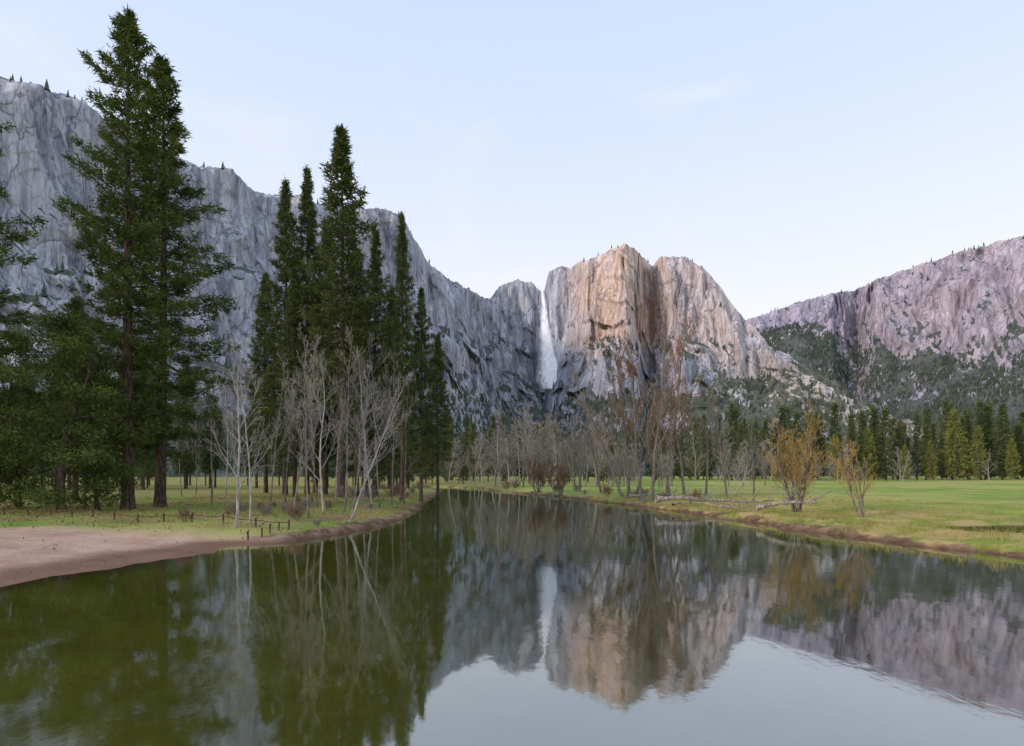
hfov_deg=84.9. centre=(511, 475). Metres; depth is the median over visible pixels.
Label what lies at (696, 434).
conifer tree
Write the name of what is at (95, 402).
conifer tree
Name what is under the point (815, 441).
conifer tree
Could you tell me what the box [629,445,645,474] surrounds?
bare tree
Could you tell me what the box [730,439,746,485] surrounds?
bare tree
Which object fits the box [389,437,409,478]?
conifer tree
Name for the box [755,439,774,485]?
bare tree
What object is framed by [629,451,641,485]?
bare tree
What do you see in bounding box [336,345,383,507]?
bare tree
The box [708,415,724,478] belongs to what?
conifer tree
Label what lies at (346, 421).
bare tree
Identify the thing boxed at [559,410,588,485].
bare tree
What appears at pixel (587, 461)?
bare tree
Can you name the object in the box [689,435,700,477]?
conifer tree
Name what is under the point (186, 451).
conifer tree
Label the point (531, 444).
bare tree
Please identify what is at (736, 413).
conifer tree
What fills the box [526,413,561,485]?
bare tree
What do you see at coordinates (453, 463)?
conifer tree
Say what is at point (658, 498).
fallen log
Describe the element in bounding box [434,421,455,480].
conifer tree
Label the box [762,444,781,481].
bare tree
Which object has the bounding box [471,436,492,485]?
bare tree
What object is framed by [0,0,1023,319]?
sky
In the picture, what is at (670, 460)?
bare tree
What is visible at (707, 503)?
fallen log
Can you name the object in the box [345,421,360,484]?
conifer tree
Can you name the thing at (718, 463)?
conifer tree
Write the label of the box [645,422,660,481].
conifer tree
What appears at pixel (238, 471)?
bare tree
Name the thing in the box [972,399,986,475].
conifer tree
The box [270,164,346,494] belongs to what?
fir tree
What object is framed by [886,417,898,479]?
conifer tree
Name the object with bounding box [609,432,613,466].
conifer tree
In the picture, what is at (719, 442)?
bare cottonwood
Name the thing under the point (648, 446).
bare cottonwood
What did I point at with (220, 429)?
conifer tree
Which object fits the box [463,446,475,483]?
bare tree
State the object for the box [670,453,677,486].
bare tree
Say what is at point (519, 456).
conifer tree
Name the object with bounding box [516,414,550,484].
bare tree
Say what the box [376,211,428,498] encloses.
fir tree
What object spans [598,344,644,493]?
bare cottonwood
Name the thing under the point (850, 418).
conifer tree
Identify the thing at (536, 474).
willow shrub
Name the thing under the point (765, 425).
conifer tree
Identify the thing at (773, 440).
conifer tree
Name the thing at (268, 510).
bare shrub
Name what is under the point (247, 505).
bare shrub
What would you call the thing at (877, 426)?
conifer tree
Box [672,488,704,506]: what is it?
fallen log
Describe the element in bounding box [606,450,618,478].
bare tree
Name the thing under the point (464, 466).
conifer tree
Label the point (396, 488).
bare shrub
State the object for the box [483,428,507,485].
bare tree
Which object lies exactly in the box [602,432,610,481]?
conifer tree
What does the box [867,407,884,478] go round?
conifer tree
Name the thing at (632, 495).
fallen log
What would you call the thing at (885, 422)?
conifer tree
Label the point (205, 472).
conifer tree
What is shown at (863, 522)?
grass
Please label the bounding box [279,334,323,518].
bare tree
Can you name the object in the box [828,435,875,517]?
willow tree
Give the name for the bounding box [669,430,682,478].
conifer tree
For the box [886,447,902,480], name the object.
bare tree
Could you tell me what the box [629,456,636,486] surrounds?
bare tree
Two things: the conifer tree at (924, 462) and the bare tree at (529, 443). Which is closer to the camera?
the bare tree at (529, 443)
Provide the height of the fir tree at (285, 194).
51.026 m
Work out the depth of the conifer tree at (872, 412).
412.10 m
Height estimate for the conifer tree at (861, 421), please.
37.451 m
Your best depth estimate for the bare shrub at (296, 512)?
41.29 m
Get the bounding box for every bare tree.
[169,403,193,496]
[185,413,203,494]
[189,349,223,502]
[204,325,263,527]
[209,366,237,498]
[218,361,281,522]
[266,352,300,506]
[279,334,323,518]
[279,367,307,502]
[283,349,326,507]
[287,341,346,510]
[290,324,333,518]
[326,326,365,510]
[328,381,353,501]
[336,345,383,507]
[338,352,392,502]
[349,332,397,506]
[349,361,395,512]
[349,371,416,521]
[368,348,402,505]
[384,375,418,503]
[439,441,452,483]
[446,432,466,484]
[453,438,470,483]
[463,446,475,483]
[468,429,490,484]
[469,439,488,483]
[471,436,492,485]
[476,404,517,486]
[482,431,504,486]
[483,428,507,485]
[487,422,520,486]
[488,438,508,483]
[498,418,529,483]
[501,427,526,483]
[501,445,511,481]
[502,423,520,480]
[513,405,550,486]
[516,408,545,486]
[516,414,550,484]
[519,423,539,483]
[522,445,542,476]
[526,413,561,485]
[529,422,545,471]
[530,423,556,484]
[532,420,568,482]
[534,416,569,483]
[535,408,563,485]
[545,418,569,469]
[552,436,572,485]
[558,439,571,482]
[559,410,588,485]
[563,437,577,486]
[565,442,586,483]
[569,429,592,486]
[576,432,594,483]
[577,423,595,482]
[583,422,614,485]
[585,432,607,476]
[587,412,615,486]
[588,428,611,483]
[602,451,616,485]
[605,444,625,485]
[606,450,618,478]
[613,435,632,485]
[614,454,625,485]
[616,441,630,485]
[623,449,643,485]
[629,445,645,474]
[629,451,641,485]
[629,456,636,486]
[644,435,674,486]
[648,441,666,487]
[655,456,665,488]
[662,438,673,485]
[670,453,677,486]
[682,437,708,484]
[712,454,725,486]
[715,436,732,485]
[725,448,740,485]
[729,441,754,488]
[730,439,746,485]
[730,451,743,477]
[735,455,750,483]
[745,450,762,485]
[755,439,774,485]
[755,440,777,482]
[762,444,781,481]
[816,459,823,480]
[827,450,838,481]
[832,451,845,480]
[841,451,853,480]
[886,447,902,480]
[902,451,916,480]
[979,450,998,480]
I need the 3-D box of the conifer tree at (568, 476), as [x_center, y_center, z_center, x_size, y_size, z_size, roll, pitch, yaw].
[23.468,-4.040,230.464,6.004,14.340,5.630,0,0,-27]
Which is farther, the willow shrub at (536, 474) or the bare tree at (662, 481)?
the bare tree at (662, 481)
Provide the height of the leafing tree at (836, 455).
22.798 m
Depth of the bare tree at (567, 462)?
218.12 m
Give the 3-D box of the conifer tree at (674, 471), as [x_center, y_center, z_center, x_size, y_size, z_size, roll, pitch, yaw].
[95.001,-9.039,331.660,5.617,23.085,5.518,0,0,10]
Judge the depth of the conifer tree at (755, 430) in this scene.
278.32 m
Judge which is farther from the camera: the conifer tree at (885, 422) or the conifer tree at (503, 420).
the conifer tree at (503, 420)
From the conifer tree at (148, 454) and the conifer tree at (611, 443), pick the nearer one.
the conifer tree at (148, 454)
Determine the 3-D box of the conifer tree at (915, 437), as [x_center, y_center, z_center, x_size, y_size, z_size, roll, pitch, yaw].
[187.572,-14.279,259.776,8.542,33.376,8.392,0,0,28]
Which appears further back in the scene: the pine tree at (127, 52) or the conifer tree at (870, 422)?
the conifer tree at (870, 422)
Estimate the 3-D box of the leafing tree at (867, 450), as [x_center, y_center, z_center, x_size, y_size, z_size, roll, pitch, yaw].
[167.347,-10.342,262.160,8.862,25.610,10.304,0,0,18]
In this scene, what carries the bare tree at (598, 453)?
on the ground at (510, 684)
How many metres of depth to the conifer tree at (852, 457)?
311.84 m
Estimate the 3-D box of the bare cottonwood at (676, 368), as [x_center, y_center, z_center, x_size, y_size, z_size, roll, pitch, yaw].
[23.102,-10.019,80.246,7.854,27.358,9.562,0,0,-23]
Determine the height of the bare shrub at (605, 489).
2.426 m
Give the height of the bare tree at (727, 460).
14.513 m
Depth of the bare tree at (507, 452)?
169.95 m
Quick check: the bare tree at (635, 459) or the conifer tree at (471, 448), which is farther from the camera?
the conifer tree at (471, 448)
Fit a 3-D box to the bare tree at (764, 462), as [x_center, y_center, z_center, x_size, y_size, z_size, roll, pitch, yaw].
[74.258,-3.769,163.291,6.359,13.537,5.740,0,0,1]
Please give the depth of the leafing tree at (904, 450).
255.73 m
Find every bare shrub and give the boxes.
[176,507,195,521]
[228,500,244,513]
[239,500,249,512]
[255,501,264,509]
[259,504,271,515]
[279,501,290,512]
[284,503,298,516]
[288,505,304,520]
[297,498,312,508]
[298,500,306,512]
[325,501,333,509]
[334,483,349,497]
[348,485,358,496]
[364,485,376,500]
[384,487,398,496]
[393,485,399,495]
[502,483,510,490]
[572,483,581,491]
[600,484,613,496]
[689,488,702,501]
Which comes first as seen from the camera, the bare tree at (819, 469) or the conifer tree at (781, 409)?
the bare tree at (819, 469)
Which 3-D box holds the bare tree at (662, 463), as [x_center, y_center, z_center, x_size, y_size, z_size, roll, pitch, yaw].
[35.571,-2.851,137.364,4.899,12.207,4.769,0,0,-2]
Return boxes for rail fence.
[0,506,289,529]
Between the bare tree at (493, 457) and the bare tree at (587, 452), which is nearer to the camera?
the bare tree at (493, 457)
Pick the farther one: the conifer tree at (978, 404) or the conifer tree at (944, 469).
the conifer tree at (978, 404)
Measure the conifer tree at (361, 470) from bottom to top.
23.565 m
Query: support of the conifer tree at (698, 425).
on the ground at (510, 684)
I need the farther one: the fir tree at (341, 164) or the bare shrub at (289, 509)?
the fir tree at (341, 164)
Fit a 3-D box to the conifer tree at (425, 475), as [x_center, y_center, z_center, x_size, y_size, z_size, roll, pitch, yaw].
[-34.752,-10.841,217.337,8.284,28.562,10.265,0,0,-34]
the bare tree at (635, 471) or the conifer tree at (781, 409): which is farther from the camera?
the conifer tree at (781, 409)
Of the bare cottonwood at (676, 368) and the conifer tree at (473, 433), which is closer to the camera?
the bare cottonwood at (676, 368)
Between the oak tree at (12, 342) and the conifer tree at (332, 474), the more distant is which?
the conifer tree at (332, 474)
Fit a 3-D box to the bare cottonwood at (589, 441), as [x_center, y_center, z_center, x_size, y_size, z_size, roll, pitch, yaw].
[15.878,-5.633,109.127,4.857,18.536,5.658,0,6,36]
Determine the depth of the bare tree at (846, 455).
233.29 m
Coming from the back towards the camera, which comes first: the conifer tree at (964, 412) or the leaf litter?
the conifer tree at (964, 412)
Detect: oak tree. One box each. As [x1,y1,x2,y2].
[0,307,156,512]
[0,325,82,506]
[0,330,87,507]
[46,351,155,510]
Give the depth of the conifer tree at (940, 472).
298.59 m
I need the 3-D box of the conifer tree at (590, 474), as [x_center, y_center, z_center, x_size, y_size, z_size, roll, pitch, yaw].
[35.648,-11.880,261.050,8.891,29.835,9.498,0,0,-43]
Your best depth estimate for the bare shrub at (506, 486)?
138.83 m
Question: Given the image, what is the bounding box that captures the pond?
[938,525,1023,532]
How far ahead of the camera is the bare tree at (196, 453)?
91.61 m
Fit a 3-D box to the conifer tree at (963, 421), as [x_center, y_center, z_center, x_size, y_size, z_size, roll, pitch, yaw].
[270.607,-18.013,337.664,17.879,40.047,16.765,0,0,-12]
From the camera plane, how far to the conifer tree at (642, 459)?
294.70 m
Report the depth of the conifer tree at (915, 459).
407.92 m
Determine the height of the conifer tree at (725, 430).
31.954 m
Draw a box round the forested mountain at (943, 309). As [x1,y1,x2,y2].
[746,236,1023,475]
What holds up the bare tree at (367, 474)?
on the ground at (510, 684)
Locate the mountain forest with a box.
[7,74,1023,476]
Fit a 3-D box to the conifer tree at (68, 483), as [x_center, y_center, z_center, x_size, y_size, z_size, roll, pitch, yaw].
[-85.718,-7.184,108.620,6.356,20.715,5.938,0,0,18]
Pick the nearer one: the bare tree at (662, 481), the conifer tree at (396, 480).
the bare tree at (662, 481)
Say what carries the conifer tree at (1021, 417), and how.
on the ground at (510, 684)
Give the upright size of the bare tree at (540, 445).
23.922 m
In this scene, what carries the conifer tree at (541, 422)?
on the ground at (510, 684)
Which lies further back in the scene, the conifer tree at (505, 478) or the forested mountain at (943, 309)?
the forested mountain at (943, 309)
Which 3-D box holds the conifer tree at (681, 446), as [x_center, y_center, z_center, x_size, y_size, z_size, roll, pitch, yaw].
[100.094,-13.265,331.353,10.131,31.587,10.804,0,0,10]
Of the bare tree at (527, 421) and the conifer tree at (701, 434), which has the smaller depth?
the bare tree at (527, 421)
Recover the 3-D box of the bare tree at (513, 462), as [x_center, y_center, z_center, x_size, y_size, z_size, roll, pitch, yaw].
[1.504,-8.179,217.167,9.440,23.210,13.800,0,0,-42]
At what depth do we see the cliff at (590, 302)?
1478.81 m
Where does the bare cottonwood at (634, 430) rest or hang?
on the ground at (510, 684)
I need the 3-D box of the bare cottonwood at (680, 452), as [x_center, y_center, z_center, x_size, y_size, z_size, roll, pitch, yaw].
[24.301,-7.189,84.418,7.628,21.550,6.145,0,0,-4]
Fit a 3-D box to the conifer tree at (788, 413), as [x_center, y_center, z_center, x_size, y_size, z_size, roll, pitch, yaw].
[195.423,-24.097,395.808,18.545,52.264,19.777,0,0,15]
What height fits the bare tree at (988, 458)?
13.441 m
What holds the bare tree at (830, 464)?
on the ground at (510, 684)
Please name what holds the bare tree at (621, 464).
on the ground at (510, 684)
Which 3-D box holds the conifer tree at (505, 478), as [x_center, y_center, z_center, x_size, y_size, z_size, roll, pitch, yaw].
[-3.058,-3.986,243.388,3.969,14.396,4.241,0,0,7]
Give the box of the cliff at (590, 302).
[0,76,938,476]
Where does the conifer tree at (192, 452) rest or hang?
on the ground at (510, 684)
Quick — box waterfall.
[541,289,557,388]
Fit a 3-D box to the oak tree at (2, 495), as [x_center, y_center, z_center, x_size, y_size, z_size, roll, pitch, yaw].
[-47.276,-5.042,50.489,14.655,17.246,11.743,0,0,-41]
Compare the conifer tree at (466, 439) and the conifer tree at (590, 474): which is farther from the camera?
the conifer tree at (466, 439)
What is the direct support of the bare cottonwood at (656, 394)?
on the ground at (510, 684)
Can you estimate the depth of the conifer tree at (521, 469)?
294.86 m
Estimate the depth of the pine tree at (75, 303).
69.56 m
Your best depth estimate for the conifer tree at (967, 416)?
271.51 m
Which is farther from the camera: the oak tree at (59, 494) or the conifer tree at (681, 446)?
the conifer tree at (681, 446)
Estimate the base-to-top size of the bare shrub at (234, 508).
1.401 m
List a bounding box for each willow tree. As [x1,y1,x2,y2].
[758,399,832,511]
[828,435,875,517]
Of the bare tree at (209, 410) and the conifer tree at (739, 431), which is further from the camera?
the conifer tree at (739, 431)
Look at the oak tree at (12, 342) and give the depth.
53.66 m
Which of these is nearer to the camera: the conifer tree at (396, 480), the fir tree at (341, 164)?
the fir tree at (341, 164)
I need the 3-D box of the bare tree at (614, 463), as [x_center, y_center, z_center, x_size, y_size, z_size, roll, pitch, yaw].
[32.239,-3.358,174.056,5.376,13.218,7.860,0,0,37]
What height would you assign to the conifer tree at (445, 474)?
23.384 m
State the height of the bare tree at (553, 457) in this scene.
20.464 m
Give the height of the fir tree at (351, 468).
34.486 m
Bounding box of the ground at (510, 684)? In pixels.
[0,476,1023,745]
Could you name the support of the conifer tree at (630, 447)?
on the ground at (510, 684)
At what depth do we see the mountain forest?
1794.67 m
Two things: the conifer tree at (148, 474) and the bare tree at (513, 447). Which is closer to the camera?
the conifer tree at (148, 474)
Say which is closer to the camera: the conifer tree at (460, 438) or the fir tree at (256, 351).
the fir tree at (256, 351)
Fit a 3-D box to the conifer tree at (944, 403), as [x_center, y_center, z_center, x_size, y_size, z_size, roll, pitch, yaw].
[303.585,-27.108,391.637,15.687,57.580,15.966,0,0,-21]
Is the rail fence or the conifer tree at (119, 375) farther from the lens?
the conifer tree at (119, 375)
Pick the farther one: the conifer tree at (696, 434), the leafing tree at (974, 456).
the conifer tree at (696, 434)
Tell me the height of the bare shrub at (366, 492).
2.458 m
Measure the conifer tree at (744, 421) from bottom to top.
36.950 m
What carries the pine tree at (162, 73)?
on the ground at (510, 684)
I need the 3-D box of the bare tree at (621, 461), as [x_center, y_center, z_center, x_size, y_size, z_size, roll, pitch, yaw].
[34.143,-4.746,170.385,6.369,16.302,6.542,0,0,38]
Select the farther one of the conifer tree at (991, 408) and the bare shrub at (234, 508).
the conifer tree at (991, 408)
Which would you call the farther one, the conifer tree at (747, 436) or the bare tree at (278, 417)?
the conifer tree at (747, 436)
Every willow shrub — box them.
[525,456,550,492]
[544,458,571,496]
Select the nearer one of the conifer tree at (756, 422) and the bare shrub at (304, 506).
the bare shrub at (304, 506)
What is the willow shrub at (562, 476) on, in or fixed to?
on the ground at (510, 684)
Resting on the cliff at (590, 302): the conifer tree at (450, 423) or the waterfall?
the waterfall
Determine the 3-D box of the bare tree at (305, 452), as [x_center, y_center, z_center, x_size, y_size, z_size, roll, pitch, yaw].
[-15.789,-4.018,44.018,3.272,15.136,3.494,0,0,-21]
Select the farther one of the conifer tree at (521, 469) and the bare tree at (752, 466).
the conifer tree at (521, 469)
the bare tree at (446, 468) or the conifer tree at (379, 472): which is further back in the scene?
the bare tree at (446, 468)
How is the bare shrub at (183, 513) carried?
on the ground at (510, 684)
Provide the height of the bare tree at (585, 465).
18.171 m
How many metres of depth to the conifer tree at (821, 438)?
299.20 m
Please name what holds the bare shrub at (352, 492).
on the ground at (510, 684)
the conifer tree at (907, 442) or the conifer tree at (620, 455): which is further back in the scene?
the conifer tree at (907, 442)
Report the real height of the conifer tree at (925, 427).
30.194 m
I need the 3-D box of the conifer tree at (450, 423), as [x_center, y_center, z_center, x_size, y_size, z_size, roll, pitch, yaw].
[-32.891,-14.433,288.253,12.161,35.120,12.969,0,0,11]
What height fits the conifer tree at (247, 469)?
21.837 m
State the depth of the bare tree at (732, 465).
157.90 m
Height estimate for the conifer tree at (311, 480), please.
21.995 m
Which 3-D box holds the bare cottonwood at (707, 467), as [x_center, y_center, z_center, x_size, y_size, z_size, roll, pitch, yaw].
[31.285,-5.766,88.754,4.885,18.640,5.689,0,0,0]
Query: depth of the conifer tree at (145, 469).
168.25 m
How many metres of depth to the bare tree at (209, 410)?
61.63 m
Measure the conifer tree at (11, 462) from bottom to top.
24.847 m
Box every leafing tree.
[824,434,843,480]
[859,427,881,480]
[898,444,911,480]
[921,440,937,479]
[938,409,970,480]
[965,425,987,479]
[1004,438,1022,479]
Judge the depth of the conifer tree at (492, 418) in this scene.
296.74 m
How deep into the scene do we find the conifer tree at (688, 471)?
307.50 m
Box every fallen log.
[627,484,680,497]
[655,486,773,502]
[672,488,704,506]
[705,487,757,507]
[719,492,785,508]
[756,489,831,509]
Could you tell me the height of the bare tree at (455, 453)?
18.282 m
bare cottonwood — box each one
[567,414,591,491]
[569,365,622,496]
[578,402,605,492]
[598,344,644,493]
[608,330,658,500]
[625,329,677,500]
[636,389,670,491]
[645,310,718,496]
[654,358,699,495]
[694,382,726,495]
[705,392,737,496]
[744,418,767,493]
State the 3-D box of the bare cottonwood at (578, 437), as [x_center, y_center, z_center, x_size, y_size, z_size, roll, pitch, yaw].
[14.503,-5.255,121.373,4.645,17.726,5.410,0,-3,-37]
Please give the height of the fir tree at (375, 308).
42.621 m
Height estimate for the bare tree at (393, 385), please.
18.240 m
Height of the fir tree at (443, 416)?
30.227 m
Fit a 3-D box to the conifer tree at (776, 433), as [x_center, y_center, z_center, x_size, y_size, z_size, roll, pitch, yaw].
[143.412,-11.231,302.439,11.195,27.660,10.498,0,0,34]
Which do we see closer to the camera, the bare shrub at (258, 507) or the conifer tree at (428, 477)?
the bare shrub at (258, 507)
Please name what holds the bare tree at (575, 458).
on the ground at (510, 684)
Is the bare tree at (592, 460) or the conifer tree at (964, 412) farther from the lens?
the conifer tree at (964, 412)
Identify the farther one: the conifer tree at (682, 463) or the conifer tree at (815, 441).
the conifer tree at (682, 463)
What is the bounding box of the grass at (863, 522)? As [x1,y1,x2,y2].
[0,492,1023,548]
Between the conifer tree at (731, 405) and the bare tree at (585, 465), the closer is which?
the bare tree at (585, 465)
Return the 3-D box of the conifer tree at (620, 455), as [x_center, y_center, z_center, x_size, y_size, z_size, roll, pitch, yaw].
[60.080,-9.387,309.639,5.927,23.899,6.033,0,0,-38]
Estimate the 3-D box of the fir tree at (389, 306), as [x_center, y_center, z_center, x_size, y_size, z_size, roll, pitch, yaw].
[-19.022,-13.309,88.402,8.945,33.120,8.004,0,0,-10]
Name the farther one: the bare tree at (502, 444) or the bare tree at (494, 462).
the bare tree at (494, 462)
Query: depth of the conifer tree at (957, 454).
280.53 m
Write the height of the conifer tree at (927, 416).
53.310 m
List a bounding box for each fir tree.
[230,270,282,492]
[253,175,320,494]
[263,264,321,496]
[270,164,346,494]
[278,123,405,497]
[296,224,354,493]
[296,278,353,493]
[321,248,390,496]
[331,230,403,495]
[332,305,409,490]
[366,289,417,495]
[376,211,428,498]
[396,286,447,501]
[414,333,459,497]
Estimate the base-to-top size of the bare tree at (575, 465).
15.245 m
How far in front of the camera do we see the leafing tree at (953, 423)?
261.49 m
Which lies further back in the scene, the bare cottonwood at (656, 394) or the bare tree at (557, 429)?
the bare tree at (557, 429)
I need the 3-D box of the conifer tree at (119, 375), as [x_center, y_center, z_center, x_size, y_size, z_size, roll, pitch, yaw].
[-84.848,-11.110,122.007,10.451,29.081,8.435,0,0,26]
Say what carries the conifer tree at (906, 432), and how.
on the ground at (510, 684)
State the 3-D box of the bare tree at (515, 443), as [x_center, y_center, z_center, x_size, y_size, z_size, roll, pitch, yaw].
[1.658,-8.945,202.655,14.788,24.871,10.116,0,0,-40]
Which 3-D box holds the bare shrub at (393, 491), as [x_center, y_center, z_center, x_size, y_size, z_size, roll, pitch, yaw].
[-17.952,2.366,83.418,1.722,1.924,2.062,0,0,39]
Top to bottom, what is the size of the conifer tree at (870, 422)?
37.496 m
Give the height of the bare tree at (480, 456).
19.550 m
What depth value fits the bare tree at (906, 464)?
225.11 m
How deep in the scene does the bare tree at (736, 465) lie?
175.14 m
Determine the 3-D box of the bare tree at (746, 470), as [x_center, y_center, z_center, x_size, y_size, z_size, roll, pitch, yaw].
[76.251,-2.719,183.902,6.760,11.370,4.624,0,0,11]
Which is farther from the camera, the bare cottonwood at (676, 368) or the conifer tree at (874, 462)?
the conifer tree at (874, 462)
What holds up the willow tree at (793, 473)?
on the ground at (510, 684)
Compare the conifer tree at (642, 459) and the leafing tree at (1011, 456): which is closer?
the leafing tree at (1011, 456)
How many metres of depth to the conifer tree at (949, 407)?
374.12 m
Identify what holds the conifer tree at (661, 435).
on the ground at (510, 684)
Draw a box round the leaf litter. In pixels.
[1,494,416,578]
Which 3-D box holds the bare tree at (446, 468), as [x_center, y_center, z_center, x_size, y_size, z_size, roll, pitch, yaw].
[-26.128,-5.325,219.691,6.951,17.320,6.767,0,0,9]
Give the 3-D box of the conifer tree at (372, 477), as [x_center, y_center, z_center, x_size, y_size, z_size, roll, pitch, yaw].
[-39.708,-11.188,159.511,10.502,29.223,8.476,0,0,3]
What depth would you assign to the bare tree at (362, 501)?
65.70 m
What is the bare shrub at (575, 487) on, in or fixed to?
on the ground at (510, 684)
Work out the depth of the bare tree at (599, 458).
215.07 m
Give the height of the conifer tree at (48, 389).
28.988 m
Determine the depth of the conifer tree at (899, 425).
318.46 m
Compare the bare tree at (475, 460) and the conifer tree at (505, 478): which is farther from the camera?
the conifer tree at (505, 478)
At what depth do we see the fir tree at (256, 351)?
97.34 m
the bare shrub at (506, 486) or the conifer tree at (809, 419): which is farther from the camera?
the conifer tree at (809, 419)
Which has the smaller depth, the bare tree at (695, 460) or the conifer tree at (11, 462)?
the conifer tree at (11, 462)
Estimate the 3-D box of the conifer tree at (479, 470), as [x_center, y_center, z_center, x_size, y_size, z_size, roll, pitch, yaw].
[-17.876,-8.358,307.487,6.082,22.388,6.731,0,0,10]
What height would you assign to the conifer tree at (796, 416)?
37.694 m
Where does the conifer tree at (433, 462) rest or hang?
on the ground at (510, 684)
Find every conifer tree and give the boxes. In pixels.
[0,384,23,484]
[6,361,42,483]
[30,391,53,483]
[33,350,66,486]
[52,393,71,490]
[68,331,111,490]
[106,360,140,481]
[118,341,168,489]
[134,422,154,487]
[136,414,155,485]
[167,359,208,488]
[172,398,201,485]
[180,417,199,484]
[197,429,208,485]
[199,392,228,487]
[204,393,230,487]
[235,381,268,487]
[237,423,253,484]
[268,409,290,485]
[279,429,297,478]
[303,442,331,486]
[312,385,336,486]
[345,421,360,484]
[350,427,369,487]
[353,398,382,485]
[368,414,389,488]
[372,369,409,488]
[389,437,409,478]
[394,442,406,484]
[397,410,424,487]
[414,416,433,479]
[423,418,435,483]
[430,437,435,483]
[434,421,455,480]
[439,416,457,480]
[443,436,451,481]
[451,438,458,480]
[456,436,463,479]
[456,438,472,483]
[460,416,469,478]
[461,431,471,477]
[462,431,476,479]
[465,422,477,480]
[474,441,482,479]
[481,427,492,481]
[487,414,499,480]
[492,414,511,480]
[502,452,507,481]
[511,422,522,478]
[516,427,528,480]
[516,428,525,480]
[530,424,543,480]
[536,421,552,474]
[544,429,553,478]
[553,422,564,474]
[565,453,575,482]
[576,420,594,481]
[599,428,609,481]
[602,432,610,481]
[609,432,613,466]
[618,441,623,475]
[624,420,635,481]
[624,423,644,480]
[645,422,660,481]
[645,429,664,479]
[658,429,667,477]
[659,438,666,475]
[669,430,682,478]
[671,443,676,479]
[675,428,689,477]
[675,437,686,478]
[683,423,704,478]
[684,417,705,476]
[685,450,692,477]
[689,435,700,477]
[697,413,712,479]
[701,430,716,479]
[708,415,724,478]
[715,434,723,478]
[720,427,734,478]
[722,399,738,479]
[722,406,751,479]
[728,423,750,480]
[740,417,751,474]
[745,419,757,477]
[745,421,764,479]
[747,420,762,478]
[750,420,761,478]
[755,418,772,478]
[767,429,784,479]
[768,430,778,480]
[771,403,789,478]
[779,407,795,477]
[781,410,804,475]
[800,412,815,472]
[803,410,830,479]
[809,419,819,476]
[816,440,826,479]
[825,402,845,472]
[835,432,846,473]
[841,413,859,480]
[844,429,859,479]
[847,409,873,479]
[852,435,864,480]
[865,418,883,478]
[866,405,900,480]
[867,403,883,434]
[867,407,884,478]
[870,447,877,480]
[873,419,884,478]
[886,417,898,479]
[887,421,912,478]
[893,427,903,480]
[902,423,915,470]
[903,436,914,478]
[909,409,926,480]
[912,439,919,477]
[918,423,933,479]
[918,435,936,476]
[919,407,936,477]
[929,422,940,478]
[933,398,950,477]
[933,432,947,478]
[938,402,961,477]
[938,410,961,479]
[940,407,959,479]
[954,414,970,478]
[957,412,980,479]
[962,409,974,477]
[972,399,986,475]
[972,410,992,479]
[973,404,999,478]
[978,401,997,477]
[988,403,1013,479]
[994,418,1006,478]
[1003,419,1011,476]
[1003,423,1023,478]
[1007,424,1023,478]
[1016,410,1023,476]
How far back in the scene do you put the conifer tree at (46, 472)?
156.28 m
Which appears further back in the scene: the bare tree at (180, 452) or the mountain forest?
the mountain forest
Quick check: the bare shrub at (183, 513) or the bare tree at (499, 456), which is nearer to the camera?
the bare shrub at (183, 513)
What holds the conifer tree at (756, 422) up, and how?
on the ground at (510, 684)
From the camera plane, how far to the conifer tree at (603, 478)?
246.47 m
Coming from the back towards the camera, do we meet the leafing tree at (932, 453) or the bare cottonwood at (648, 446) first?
the leafing tree at (932, 453)
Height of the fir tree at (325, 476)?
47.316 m
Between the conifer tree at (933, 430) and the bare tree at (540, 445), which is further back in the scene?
the conifer tree at (933, 430)
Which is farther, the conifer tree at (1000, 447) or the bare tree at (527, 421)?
the conifer tree at (1000, 447)
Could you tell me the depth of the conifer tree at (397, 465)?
135.56 m
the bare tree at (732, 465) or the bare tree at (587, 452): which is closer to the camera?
the bare tree at (732, 465)
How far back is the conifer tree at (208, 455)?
139.78 m
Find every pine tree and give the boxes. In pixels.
[0,122,55,443]
[37,296,114,499]
[45,3,210,509]
[67,51,244,507]
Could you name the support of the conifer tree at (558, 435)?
on the ground at (510, 684)
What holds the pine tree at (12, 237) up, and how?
on the ground at (510, 684)
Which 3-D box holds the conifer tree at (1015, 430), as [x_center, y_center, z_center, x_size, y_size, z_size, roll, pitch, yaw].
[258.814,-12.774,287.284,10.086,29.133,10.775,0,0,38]
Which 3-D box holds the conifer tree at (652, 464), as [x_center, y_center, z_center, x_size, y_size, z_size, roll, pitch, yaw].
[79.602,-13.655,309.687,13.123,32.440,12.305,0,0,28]
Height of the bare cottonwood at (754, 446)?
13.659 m
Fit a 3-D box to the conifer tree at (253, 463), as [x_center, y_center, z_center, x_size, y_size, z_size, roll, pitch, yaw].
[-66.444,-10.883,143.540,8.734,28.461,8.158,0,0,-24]
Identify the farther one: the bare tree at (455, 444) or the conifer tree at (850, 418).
the conifer tree at (850, 418)
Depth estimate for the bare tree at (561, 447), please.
153.46 m
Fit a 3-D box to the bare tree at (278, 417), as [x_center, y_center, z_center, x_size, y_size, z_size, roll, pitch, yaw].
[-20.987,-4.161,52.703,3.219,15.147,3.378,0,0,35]
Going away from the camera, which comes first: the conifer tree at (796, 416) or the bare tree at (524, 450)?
the bare tree at (524, 450)

